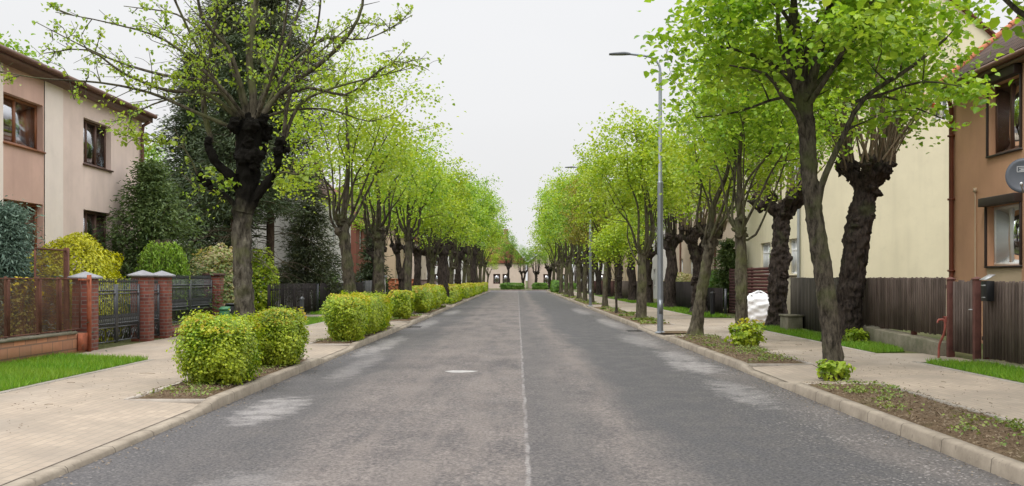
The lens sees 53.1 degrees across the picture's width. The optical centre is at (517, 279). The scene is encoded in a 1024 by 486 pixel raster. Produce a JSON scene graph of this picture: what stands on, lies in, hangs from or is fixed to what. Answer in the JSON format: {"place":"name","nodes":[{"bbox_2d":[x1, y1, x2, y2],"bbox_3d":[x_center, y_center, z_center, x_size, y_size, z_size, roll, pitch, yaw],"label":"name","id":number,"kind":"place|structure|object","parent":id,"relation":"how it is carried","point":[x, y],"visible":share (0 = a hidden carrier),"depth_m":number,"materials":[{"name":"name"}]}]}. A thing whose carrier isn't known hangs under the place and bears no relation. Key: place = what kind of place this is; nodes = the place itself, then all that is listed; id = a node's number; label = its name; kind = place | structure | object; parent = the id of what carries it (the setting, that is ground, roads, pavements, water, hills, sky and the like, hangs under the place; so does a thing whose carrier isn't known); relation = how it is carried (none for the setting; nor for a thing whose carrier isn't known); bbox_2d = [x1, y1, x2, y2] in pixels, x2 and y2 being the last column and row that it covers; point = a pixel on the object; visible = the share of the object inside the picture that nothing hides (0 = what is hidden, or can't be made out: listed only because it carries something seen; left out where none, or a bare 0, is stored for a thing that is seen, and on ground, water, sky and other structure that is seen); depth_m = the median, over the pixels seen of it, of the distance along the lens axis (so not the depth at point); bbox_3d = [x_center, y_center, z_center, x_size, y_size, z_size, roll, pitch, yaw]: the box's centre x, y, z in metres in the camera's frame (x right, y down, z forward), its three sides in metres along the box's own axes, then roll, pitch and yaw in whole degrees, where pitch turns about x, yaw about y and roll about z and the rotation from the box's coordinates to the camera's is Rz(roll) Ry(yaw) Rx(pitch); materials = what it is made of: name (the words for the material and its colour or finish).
{"place":"outdoors","nodes":[
{"label":"outdoors","id":0,"kind":"place"},
{"bbox_2d":[0,291,1023,484],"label":"pavement","id":1,"kind":"structure","parent":0,"point":[52,434],"depth_m":13.88,"materials":[{"name":"concrete"}]},
{"bbox_2d":[130,359,305,398],"bbox_3d":[-4.365,1.486,16.050,0.990,0.093,6.500,0,0,0],"label":"planting bed","id":2,"kind":"object","parent":1,"relation":"on","point":[166,395],"visible":0.3,"depth_m":13.59,"materials":[{"name":"soil"}]},
{"bbox_2d":[166,309,268,384],"bbox_3d":[-4.283,0.949,14.779,1.230,1.126,1.630,0,0,0],"label":"clipped hedge","id":3,"kind":"object","parent":2,"relation":"on","point":[226,348],"visible":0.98,"depth_m":14.25,"materials":[{"name":"green plant"}]},
{"bbox_2d":[0,0,444,368],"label":"lime tree","id":4,"kind":"object","parent":2,"relation":"on","point":[249,127],"visible":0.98,"depth_m":16.73,"materials":[{"name":"green plant"}]},
{"bbox_2d":[256,304,311,366],"bbox_3d":[-4.148,0.968,17.872,1.045,1.089,1.552,0,0,0],"label":"clipped hedge","id":5,"kind":"object","parent":2,"relation":"on","point":[285,334],"visible":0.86,"depth_m":17.36,"materials":[{"name":"green plant"}]},
{"bbox_2d":[133,326,1023,456],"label":"leaf litter","id":6,"kind":"object","parent":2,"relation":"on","point":[764,361],"visible":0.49,"depth_m":12.70,"materials":[{"name":"brown plant"}]},
{"bbox_2d":[312,327,391,343],"bbox_3d":[-4.365,1.482,28.150,0.990,0.094,8.500,0,0,0],"label":"planting bed","id":7,"kind":"object","parent":1,"relation":"on","point":[332,342],"visible":0.18,"depth_m":24.23,"materials":[{"name":"soil"}]},
{"bbox_2d":[319,290,371,341],"bbox_3d":[-4.179,0.884,25.193,1.128,1.257,2.612,0,0,0],"label":"clipped hedge","id":8,"kind":"object","parent":7,"relation":"on","point":[347,316],"visible":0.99,"depth_m":24.34,"materials":[{"name":"green plant"}]},
{"bbox_2d":[264,12,466,293],"bbox_3d":[-4.228,-2.944,27.985,5.836,9.032,5.350,0,0,0],"label":"lime tree","id":9,"kind":"object","parent":7,"relation":"on","point":[343,222],"visible":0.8,"depth_m":27.79,"materials":[{"name":"green plant"}]},
{"bbox_2d":[361,290,393,334],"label":"clipped hedge","id":10,"kind":"object","parent":7,"relation":"on","point":[381,308],"visible":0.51,"depth_m":28.43,"materials":[{"name":"green plant"}]},
{"bbox_2d":[308,90,461,324],"bbox_3d":[-4.650,-2.361,34.358,4.760,7.858,4.487,0,0,-30],"label":"lime tree","id":11,"kind":"object","parent":1,"relation":"on","point":[378,235],"visible":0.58,"depth_m":34.03,"materials":[{"name":"green plant"}]},
{"bbox_2d":[390,315,420,320],"bbox_3d":[-4.365,1.489,39.750,0.990,0.077,5.500,0,0,0],"label":"planting bed","id":12,"kind":"object","parent":1,"relation":"on","point":[411,318],"visible":0.3,"depth_m":38.00,"materials":[{"name":"soil"}]},
{"bbox_2d":[387,289,414,318],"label":"clipped hedge","id":13,"kind":"object","parent":12,"relation":"on","point":[403,306],"visible":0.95,"depth_m":38.15,"materials":[{"name":"green plant"}]},
{"bbox_2d":[356,127,465,314],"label":"lime tree","id":14,"kind":"object","parent":1,"relation":"on","point":[407,230],"visible":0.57,"depth_m":43.16,"materials":[{"name":"green plant"}]},
{"bbox_2d":[414,307,443,312],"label":"planting bed","id":15,"kind":"object","parent":1,"relation":"on","point":[431,311],"visible":0.17,"depth_m":48.28,"materials":[{"name":"soil"}]},
{"bbox_2d":[412,285,436,311],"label":"clipped hedge","id":16,"kind":"object","parent":15,"relation":"on","point":[425,298],"visible":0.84,"depth_m":45.49,"materials":[{"name":"green plant"}]},
{"bbox_2d":[391,167,484,284],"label":"lime tree","id":17,"kind":"object","parent":15,"relation":"on","point":[432,223],"visible":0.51,"depth_m":54.70,"materials":[{"name":"green plant"}]},
{"bbox_2d":[0,298,1023,390],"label":"grass","id":18,"kind":"structure","parent":1,"relation":"on","point":[47,367],"depth_m":17.64,"materials":[{"name":"plant"}]},
{"bbox_2d":[594,307,671,324],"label":"planting bed","id":19,"kind":"object","parent":1,"relation":"on","point":[624,316],"visible":0.32,"depth_m":40.88,"materials":[{"name":"soil"}]},
{"bbox_2d":[563,134,649,306],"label":"lime tree","id":20,"kind":"object","parent":19,"relation":"on","point":[597,205],"visible":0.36,"depth_m":54.65,"materials":[{"name":"green plant"}]},
{"bbox_2d":[574,207,654,312],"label":"lime tree","id":21,"kind":"object","parent":19,"relation":"on","point":[611,241],"visible":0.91,"depth_m":44.98,"materials":[{"name":"green plant"}]},
{"bbox_2d":[576,101,715,317],"bbox_3d":[4.712,-2.550,38.312,5.057,8.217,5.656,0,0,-19],"label":"lime tree","id":22,"kind":"object","parent":19,"relation":"on","point":[636,175],"visible":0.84,"depth_m":38.18,"materials":[{"name":"green plant"}]},
{"bbox_2d":[661,331,686,332],"bbox_3d":[4.490,1.496,29.350,0.820,0.001,1.300,0,0,0],"label":"curb","id":23,"kind":"object","parent":1,"relation":"on","point":[674,332],"visible":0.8,"depth_m":29.07,"materials":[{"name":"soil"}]},
{"bbox_2d":[609,52,663,332],"bbox_3d":[3.430,-2.493,29.300,1.620,8.025,0.312,0,0,0],"label":"street lamp","id":24,"kind":"object","parent":23,"relation":"on","point":[659,259],"visible":0.78,"depth_m":29.24,"materials":[{"name":"grey metal"}]},
{"bbox_2d":[640,36,821,335],"bbox_3d":[5.906,-2.506,27.516,4.962,8.192,5.007,0,0,0],"label":"lime tree","id":25,"kind":"object","parent":1,"relation":"on","point":[712,233],"visible":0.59,"depth_m":27.38,"materials":[{"name":"green plant"}]},
{"bbox_2d":[677,335,804,363],"bbox_3d":[4.635,1.484,22.600,1.130,0.096,8.800,0,0,0],"label":"planting bed","id":26,"kind":"object","parent":1,"relation":"on","point":[768,361],"visible":0.48,"depth_m":20.45,"materials":[{"name":"soil"}]},
{"bbox_2d":[724,317,766,347],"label":"sprouting shrub","id":27,"kind":"object","parent":26,"relation":"on","point":[745,334],"visible":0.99,"depth_m":22.57,"materials":[{"name":"green plant"}]},
{"bbox_2d":[644,8,874,329],"bbox_3d":[5.482,-2.479,23.416,4.961,8.073,5.696,0,0,0],"label":"lime tree","id":28,"kind":"object","parent":26,"relation":"on","point":[727,134],"visible":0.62,"depth_m":23.33,"materials":[{"name":"green plant"}]},
{"bbox_2d":[747,290,769,320],"bbox_3d":[8.799,0.931,37.500,1.017,1.097,1.030,0,0,0],"label":"builder bag","id":29,"kind":"object","parent":1,"relation":"on","point":[758,303],"visible":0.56,"depth_m":37.07,"materials":[{"name":"fabric"}]},
{"bbox_2d":[634,0,1020,379],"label":"lime tree","id":30,"kind":"object","parent":1,"relation":"on","point":[790,57],"visible":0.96,"depth_m":15.60,"materials":[{"name":"green plant"}]},
{"bbox_2d":[814,357,856,380],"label":"basal sprouts","id":31,"kind":"object","parent":1,"relation":"on","point":[834,370],"visible":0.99,"depth_m":15.42,"materials":[{"name":"green plant"}]},
{"bbox_2d":[808,383,1023,462],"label":"planting bed","id":32,"kind":"object","parent":1,"relation":"on","point":[930,417],"visible":0.62,"depth_m":10.88,"materials":[{"name":"soil"}]},
{"bbox_2d":[820,0,1023,52],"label":"lime tree","id":33,"kind":"object","parent":32,"relation":"on","point":[1016,8],"visible":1,"depth_m":10.66,"materials":[{"name":"green plant"}]},
{"bbox_2d":[945,277,955,356],"bbox_3d":[8.400,0.745,19.886,0.150,1.610,0.140,0,0,0],"label":"gate post","id":34,"kind":"object","parent":1,"relation":"on","point":[950,352],"visible":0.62,"depth_m":19.83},
{"bbox_2d":[953,280,971,353],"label":"picket gate","id":35,"kind":"structure","parent":34,"relation":"attached to","point":[962,316],"depth_m":19.37,"materials":[{"name":"wood"}]},
{"bbox_2d":[971,277,980,360],"bbox_3d":[8.400,0.745,18.742,0.150,1.610,0.140,0,0,0],"label":"gate post","id":36,"kind":"object","parent":1,"relation":"on","point":[976,317],"visible":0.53,"depth_m":18.69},
{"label":"planting bed","id":37,"kind":"structure","parent":1,"relation":"on","visible":0},
{"bbox_2d":[399,152,479,303],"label":"pollard lime","id":38,"kind":"object","parent":37,"relation":"on","point":[443,259],"visible":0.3,"depth_m":61.81,"materials":[{"name":"green plant"}]},
{"bbox_2d":[416,170,485,283],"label":"lime tree","id":39,"kind":"object","parent":37,"relation":"on","point":[451,267],"visible":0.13,"depth_m":68.86,"materials":[{"name":"green plant"}]},
{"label":"planting bed","id":40,"kind":"structure","parent":1,"relation":"on","visible":0},
{"bbox_2d":[442,182,497,282],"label":"lime tree","id":41,"kind":"object","parent":40,"relation":"on","point":[466,260],"visible":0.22,"depth_m":85.83,"materials":[{"name":"green plant"}]},
{"bbox_2d":[449,173,502,282],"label":"lime tree","id":42,"kind":"object","parent":40,"relation":"on","point":[468,279],"visible":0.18,"depth_m":94.72,"materials":[{"name":"green plant"}]},
{"bbox_2d":[0,0,1023,280],"label":"sky","id":43,"kind":"structure","parent":0,"point":[524,74],"materials":[{"name":"white"}]},
{"bbox_2d":[39,291,1021,485],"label":"road","id":44,"kind":"structure","parent":0,"point":[554,390],"depth_m":11.25,"materials":[{"name":"asphalt"}]},
{"bbox_2d":[2,291,489,485],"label":"kerb","id":45,"kind":"structure","parent":44,"relation":"on","point":[203,407],"depth_m":12.28,"materials":[{"name":"concrete"}]},
{"bbox_2d":[124,292,1023,425],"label":"bed edging","id":46,"kind":"object","parent":44,"relation":"on","point":[196,401],"visible":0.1,"depth_m":13.41,"materials":[{"name":"concrete"}]},
{"bbox_2d":[546,291,1023,485],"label":"kerb","id":47,"kind":"structure","parent":44,"relation":"on","point":[1005,467],"depth_m":11.02,"materials":[{"name":"concrete"}]},
{"bbox_2d":[98,281,1023,364],"bbox_3d":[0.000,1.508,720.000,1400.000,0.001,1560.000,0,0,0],"label":"ground","id":48,"kind":"structure","parent":0,"point":[732,315],"depth_m":25.44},
{"bbox_2d":[0,275,91,363],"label":"fence","id":49,"kind":"object","parent":48,"relation":"on","point":[39,342],"visible":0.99,"depth_m":19.56,"materials":[{"name":"orange stone"}]},
{"bbox_2d":[34,248,69,332],"bbox_3d":[-9.550,0.410,21.011,0.090,2.180,1.477,0,0,0],"label":"trellis frame","id":50,"kind":"object","parent":48,"relation":"on","point":[66,262],"visible":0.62,"depth_m":21.10,"materials":[{"name":"wood"}]},
{"bbox_2d":[0,195,106,350],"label":"blue spruce","id":51,"kind":"object","parent":48,"relation":"on","point":[15,260],"visible":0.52,"depth_m":20.71,"materials":[{"name":"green plant"}]},
{"bbox_2d":[23,232,124,315],"bbox_3d":[-10.866,0.220,25.232,1.911,2.802,3.314,0,0,0],"label":"golden shrub","id":52,"kind":"object","parent":48,"relation":"on","point":[91,256],"visible":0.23,"depth_m":24.73,"materials":[{"name":"yellow plant"}]},
{"bbox_2d":[0,44,156,294],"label":"flat roofed house","id":53,"kind":"structure","parent":48,"relation":"on","point":[65,163],"depth_m":26.93,"materials":[{"name":"paint"}]},
{"bbox_2d":[3,94,45,153],"bbox_3d":[-12.105,-3.791,24.920,0.330,1.211,2.100,0,0,0],"label":"window","id":54,"kind":"structure","parent":53,"relation":"in","point":[17,132],"depth_m":25.03,"materials":[{"name":"brown wood"}]},
{"bbox_2d":[83,210,109,259],"bbox_3d":[-12.105,-1.250,29.300,0.330,1.391,2.020,0,0,0],"label":"window","id":55,"kind":"structure","parent":53,"relation":"in","point":[90,219],"depth_m":29.48,"materials":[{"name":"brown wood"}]},
{"bbox_2d":[83,119,113,171],"bbox_3d":[-12.105,-3.836,29.300,0.330,1.321,2.020,0,0,0],"label":"window","id":56,"kind":"structure","parent":53,"relation":"in","point":[91,131],"depth_m":29.45,"materials":[{"name":"brown wood"}]},
{"bbox_2d":[67,271,102,350],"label":"brick pillar","id":57,"kind":"structure","parent":48,"relation":"on","point":[83,275],"depth_m":21.67,"materials":[{"name":"red brick"}]},
{"bbox_2d":[92,270,129,343],"bbox_3d":[-10.099,0.688,24.645,1.003,1.874,2.615,0,0,0],"label":"golden hedge","id":58,"kind":"object","parent":48,"relation":"on","point":[112,276],"visible":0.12,"depth_m":24.82,"materials":[{"name":"yellow plant"}]},
{"bbox_2d":[98,278,139,343],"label":"iron gate","id":59,"kind":"structure","parent":48,"relation":"on","point":[118,320],"depth_m":23.57,"materials":[{"name":"metal"}]},
{"bbox_2d":[127,270,157,341],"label":"brick pillar","id":60,"kind":"structure","parent":48,"relation":"on","point":[145,280],"depth_m":25.00,"materials":[{"name":"red brick"}]},
{"bbox_2d":[135,239,190,313],"bbox_3d":[-9.960,0.186,28.718,1.610,2.670,1.709,0,0,0],"label":"weeping shrub","id":61,"kind":"object","parent":48,"relation":"on","point":[169,251],"visible":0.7,"depth_m":28.40,"materials":[{"name":"green plant"}]},
{"bbox_2d":[151,271,175,337],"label":"brick pillar","id":62,"kind":"structure","parent":48,"relation":"on","point":[164,278],"depth_m":26.37,"materials":[{"name":"red brick"}]},
{"bbox_2d":[93,153,258,323],"bbox_3d":[-11.174,-1.062,30.947,6.166,5.548,6.100,0,0,0],"label":"yew shrub","id":63,"kind":"object","parent":48,"relation":"on","point":[150,206],"visible":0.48,"depth_m":30.54,"materials":[{"name":"green plant"}]},
{"bbox_2d":[172,275,211,336],"bbox_3d":[-9.220,0.730,28.849,0.240,1.741,4.110,0,0,0],"label":"iron fence","id":64,"kind":"object","parent":48,"relation":"on","point":[200,302],"visible":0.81,"depth_m":28.79,"materials":[{"name":"metal"}]},
{"bbox_2d":[186,242,234,313],"bbox_3d":[-10.422,0.226,35.692,2.238,3.151,3.028,0,0,0],"label":"maple shrub","id":65,"kind":"object","parent":48,"relation":"on","point":[216,253],"visible":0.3,"depth_m":35.02,"materials":[{"name":"green plant"}]},
{"bbox_2d":[144,51,290,314],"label":"spruce tree","id":66,"kind":"object","parent":48,"relation":"on","point":[177,119],"visible":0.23,"depth_m":42.46,"materials":[{"name":"green plant"}]},
{"bbox_2d":[158,0,302,285],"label":"pine tree","id":67,"kind":"object","parent":48,"relation":"on","point":[225,8],"visible":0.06,"depth_m":45.09,"materials":[{"name":"green plant"}]},
{"bbox_2d":[164,30,315,302],"bbox_3d":[-10.656,-3.888,38.940,5.779,10.884,5.766,0,0,-35],"label":"pine tree","id":68,"kind":"object","parent":48,"relation":"on","point":[228,150],"visible":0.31,"depth_m":38.26,"materials":[{"name":"green plant"}]},
{"bbox_2d":[166,153,350,309],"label":"rendered house","id":69,"kind":"structure","parent":48,"relation":"on","point":[277,244],"depth_m":51.00,"materials":[{"name":"paint"}]},
{"bbox_2d":[251,247,279,312],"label":"maple shrub","id":70,"kind":"object","parent":48,"relation":"on","point":[260,301],"visible":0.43,"depth_m":39.12,"materials":[{"name":"green plant"}]},
{"bbox_2d":[204,0,347,305],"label":"spruce tree","id":71,"kind":"object","parent":48,"relation":"on","point":[275,17],"visible":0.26,"depth_m":44.81,"materials":[{"name":"green plant"}]},
{"bbox_2d":[267,283,316,314],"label":"board fence","id":72,"kind":"object","parent":48,"relation":"on","point":[284,293],"visible":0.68,"depth_m":41.78,"materials":[{"name":"wood"}]},
{"bbox_2d":[264,169,362,310],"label":"pine tree","id":73,"kind":"object","parent":48,"relation":"on","point":[307,254],"visible":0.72,"depth_m":49.58,"materials":[{"name":"green plant"}]},
{"bbox_2d":[314,165,371,282],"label":"rendered house","id":74,"kind":"structure","parent":48,"relation":"on","point":[356,236],"depth_m":73.67,"materials":[{"name":"paint"}]},
{"bbox_2d":[337,181,404,282],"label":"rendered house","id":75,"kind":"structure","parent":48,"relation":"on","point":[390,262],"depth_m":92.00,"materials":[{"name":"paint"}]},
{"bbox_2d":[354,228,400,298],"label":"spruce tree","id":76,"kind":"object","parent":48,"relation":"on","point":[366,271],"visible":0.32,"depth_m":69.56,"materials":[{"name":"green plant"}]},
{"bbox_2d":[370,174,421,289],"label":"pollard lime","id":77,"kind":"object","parent":48,"relation":"on","point":[397,246],"visible":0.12,"depth_m":70.80,"materials":[{"name":"green plant"}]},
{"bbox_2d":[436,178,483,283],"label":"pollard lime","id":78,"kind":"object","parent":48,"relation":"on","point":[458,269],"visible":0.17,"depth_m":76.68,"materials":[{"name":"green plant"}]},
{"bbox_2d":[477,229,525,287],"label":"rendered house","id":79,"kind":"structure","parent":48,"relation":"on","point":[498,276],"depth_m":178.00,"materials":[{"name":"paint"}]},
{"bbox_2d":[0,291,1023,393],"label":"path edging","id":80,"kind":"object","parent":48,"relation":"on","point":[69,377],"visible":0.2,"depth_m":16.83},
{"bbox_2d":[649,306,731,317],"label":"grass strip","id":81,"kind":"object","parent":48,"relation":"on","point":[704,316],"depth_m":40.91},
{"bbox_2d":[621,180,678,302],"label":"pollard lime","id":82,"kind":"object","parent":81,"relation":"on","point":[651,254],"visible":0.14,"depth_m":61.66,"materials":[{"name":"green plant"}]},
{"bbox_2d":[628,131,706,307],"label":"pollard lime","id":83,"kind":"object","parent":81,"relation":"on","point":[673,239],"visible":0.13,"depth_m":52.76,"materials":[{"name":"green plant"}]},
{"bbox_2d":[648,115,747,312],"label":"pollard lime","id":84,"kind":"object","parent":48,"relation":"on","point":[690,234],"visible":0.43,"depth_m":44.58,"materials":[{"name":"green plant"}]},
{"bbox_2d":[669,162,736,310],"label":"rose beige house","id":85,"kind":"structure","parent":48,"relation":"on","point":[684,263],"depth_m":62.90,"materials":[{"name":"paint"}]},
{"bbox_2d":[711,237,747,312],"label":"pine tree","id":86,"kind":"object","parent":48,"relation":"on","point":[726,252],"visible":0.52,"depth_m":46.30,"materials":[{"name":"green plant"}]},
{"bbox_2d":[729,267,768,313],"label":"plank gate","id":87,"kind":"structure","parent":48,"relation":"on","point":[754,283],"depth_m":41.33,"materials":[{"name":"brown wood"}]},
{"bbox_2d":[790,277,838,331],"bbox_3d":[8.493,0.724,28.795,0.168,1.592,5.910,0,0,0],"label":"board fence","id":88,"kind":"object","parent":48,"relation":"on","point":[803,299],"visible":0.41,"depth_m":29.82,"materials":[{"name":"wood"}]},
{"bbox_2d":[757,326,904,352],"bbox_3d":[7.800,1.504,27.700,1.000,0.032,13.400,0,0,0],"label":"grass strip","id":89,"kind":"object","parent":48,"relation":"on","point":[845,346],"depth_m":22.03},
{"bbox_2d":[701,79,865,326],"bbox_3d":[8.585,-2.858,32.383,5.430,8.930,4.626,0,0,0],"label":"pollard lime","id":90,"kind":"object","parent":89,"relation":"on","point":[782,212],"visible":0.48,"depth_m":32.12,"materials":[{"name":"green plant"}]},
{"bbox_2d":[742,0,995,313],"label":"cream house","id":91,"kind":"structure","parent":48,"relation":"on","point":[909,235],"depth_m":37.20,"materials":[{"name":"paint"}]},
{"bbox_2d":[783,0,987,341],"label":"pollard lime","id":92,"kind":"object","parent":48,"relation":"on","point":[877,165],"visible":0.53,"depth_m":24.36,"materials":[{"name":"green plant"}]},
{"bbox_2d":[862,277,945,355],"bbox_3d":[8.430,0.768,22.995,0.340,1.663,5.790,0,0,0],"label":"picket fence","id":93,"kind":"object","parent":48,"relation":"on","point":[915,306],"visible":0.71,"depth_m":22.08,"materials":[{"name":"wood"}]},
{"bbox_2d":[939,16,1023,342],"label":"brown house","id":94,"kind":"structure","parent":48,"relation":"on","point":[986,218],"depth_m":23.96,"materials":[{"name":"paint"}]},
{"bbox_2d":[978,193,1022,267],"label":"window","id":95,"kind":"structure","parent":94,"relation":"in","point":[1008,218],"depth_m":23.34,"materials":[{"name":"glass"}]},
{"bbox_2d":[980,64,1022,157],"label":"window","id":96,"kind":"structure","parent":94,"relation":"in","point":[1009,99],"depth_m":23.28,"materials":[{"name":"brown wood"}]},
{"bbox_2d":[1005,158,1023,192],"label":"satellite dish","id":97,"kind":"object","parent":94,"relation":"attached to","point":[1014,176],"visible":1,"depth_m":21.45,"materials":[{"name":"grey metal"}]},
{"bbox_2d":[974,281,1023,368],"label":"picket fence","id":98,"kind":"object","parent":48,"relation":"on","point":[1003,327],"visible":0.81,"depth_m":17.66,"materials":[{"name":"wood"}]},
{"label":"planting bed","id":99,"kind":"structure","parent":0,"visible":0},
{"bbox_2d":[136,290,1023,445],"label":"weeds","id":100,"kind":"object","parent":99,"relation":"on","point":[1013,423],"visible":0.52,"depth_m":13.85,"materials":[{"name":"green plant"}]},
{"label":"planting bed","id":101,"kind":"structure","parent":0,"visible":0},
{"bbox_2d":[544,162,600,298],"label":"lime tree","id":102,"kind":"object","parent":101,"relation":"on","point":[577,262],"visible":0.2,"depth_m":77.88,"materials":[{"name":"green plant"}]},
{"bbox_2d":[541,160,610,300],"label":"lime tree","id":103,"kind":"object","parent":101,"relation":"on","point":[584,297],"visible":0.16,"depth_m":69.85,"materials":[{"name":"green plant"}]},
{"bbox_2d":[553,177,622,302],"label":"lime tree","id":104,"kind":"object","parent":101,"relation":"on","point":[576,230],"visible":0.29,"depth_m":63.18,"materials":[{"name":"green plant"}]},
{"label":"planting bed","id":105,"kind":"structure","parent":0,"visible":0},
{"bbox_2d":[532,175,575,294],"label":"lime tree","id":106,"kind":"object","parent":105,"relation":"on","point":[566,290],"visible":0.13,"depth_m":96.90,"materials":[{"name":"green plant"}]},
{"bbox_2d":[532,170,593,296],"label":"lime tree","id":107,"kind":"object","parent":105,"relation":"on","point":[570,273],"visible":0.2,"depth_m":87.90,"materials":[{"name":"green plant"}]},
{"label":"grass strip","id":108,"kind":"structure","parent":0,"visible":0},
{"bbox_2d":[347,167,403,292],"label":"pollard lime","id":109,"kind":"object","parent":108,"relation":"on","point":[369,251],"visible":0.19,"depth_m":57.91,"materials":[{"name":"green plant"}]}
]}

